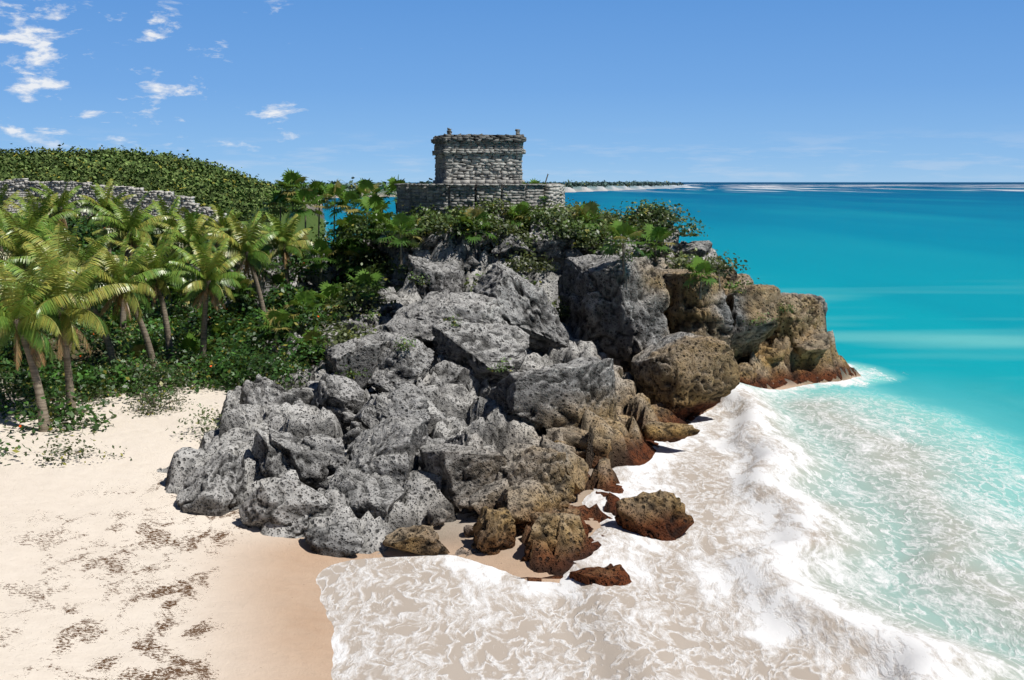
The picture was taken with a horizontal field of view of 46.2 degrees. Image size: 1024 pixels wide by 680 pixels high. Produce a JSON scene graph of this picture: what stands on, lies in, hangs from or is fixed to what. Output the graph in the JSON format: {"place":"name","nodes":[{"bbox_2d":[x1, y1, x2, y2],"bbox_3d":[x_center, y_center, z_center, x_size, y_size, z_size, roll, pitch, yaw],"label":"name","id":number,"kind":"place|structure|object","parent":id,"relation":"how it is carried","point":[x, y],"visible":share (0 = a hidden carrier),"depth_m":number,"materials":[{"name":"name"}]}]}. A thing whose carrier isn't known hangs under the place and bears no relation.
{"place":"outdoors","nodes":[
{"label":"outdoors","id":0,"kind":"place"},
{"bbox_2d":[0,156,860,679],"bbox_3d":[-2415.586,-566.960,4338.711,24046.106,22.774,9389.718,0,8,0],"label":"terrain","id":1,"kind":"structure","parent":0,"point":[114,564],"depth_m":37.61,"materials":[{"name":"beige sand"}]},
{"bbox_2d":[0,192,31,218],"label":"ruined house","id":2,"kind":"structure","parent":1,"relation":"on","point":[15,201],"depth_m":138.29,"materials":[{"name":"grey stone"}]},
{"bbox_2d":[0,178,253,238],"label":"ruin wall","id":3,"kind":"structure","parent":1,"relation":"on","point":[86,189],"depth_m":147.37,"materials":[{"name":"grey stone"}]},
{"bbox_2d":[0,143,683,225],"bbox_3d":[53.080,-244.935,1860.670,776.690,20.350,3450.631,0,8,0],"label":"hill shrub foliage","id":4,"kind":"object","parent":1,"relation":"on","point":[212,179],"visible":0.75,"depth_m":277.41,"materials":[{"name":"green plant"}]},
{"bbox_2d":[0,196,701,453],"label":"tree trunks","id":5,"kind":"object","parent":1,"relation":"on","point":[39,391],"visible":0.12,"depth_m":64.14,"materials":[{"name":"brown plant"}]},
{"bbox_2d":[0,176,313,369],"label":"palm fronds","id":6,"kind":"object","parent":5,"relation":"attached to","point":[50,290],"visible":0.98,"depth_m":63.93,"materials":[{"name":"green plant"}]},
{"bbox_2d":[0,193,795,466],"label":"shrub","id":7,"kind":"object","parent":1,"relation":"on","point":[228,368],"depth_m":69.76,"materials":[{"name":"green plant"}]},
{"bbox_2d":[394,183,564,229],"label":"temple platform","id":8,"kind":"structure","parent":1,"relation":"on","point":[437,196],"depth_m":79.60,"materials":[{"name":"grey stone"}]},
{"bbox_2d":[431,128,526,183],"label":"temple shrine","id":9,"kind":"object","parent":8,"relation":"on","point":[477,159],"visible":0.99,"depth_m":81.55,"materials":[{"name":"grey stone"}]},
{"bbox_2d":[151,207,856,581],"bbox_3d":[-0.820,-0.946,70.449,52.360,14.485,71.940,0,8,0],"label":"headland rock","id":10,"kind":"object","parent":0,"point":[493,425],"visible":0.15,"depth_m":52.58,"materials":[{"name":"grey stone"}]},
{"bbox_2d":[21,169,718,363],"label":"broadleaf plants","id":11,"kind":"object","parent":10,"relation":"on","point":[374,203],"visible":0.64,"depth_m":77.13,"materials":[{"name":"green plant"}]},
{"bbox_2d":[176,212,830,585],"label":"boulders","id":12,"kind":"object","parent":10,"relation":"on","point":[661,335],"visible":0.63,"depth_m":54.39,"materials":[{"name":"grey stone"}]},
{"bbox_2d":[545,174,720,286],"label":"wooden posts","id":13,"kind":"object","parent":10,"relation":"on","point":[662,244],"visible":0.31,"depth_m":69.28,"materials":[{"name":"wood"}]},
{"bbox_2d":[0,0,1023,182],"label":"sky","id":14,"kind":"structure","parent":0,"point":[326,91],"materials":[{"name":"blue"}]},
{"bbox_2d":[316,182,1023,679],"bbox_3d":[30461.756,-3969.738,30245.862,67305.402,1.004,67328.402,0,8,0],"label":"sea water","id":15,"kind":"structure","parent":0,"point":[868,524],"depth_m":44.92,"materials":[{"name":"teal liquid"}]}
]}

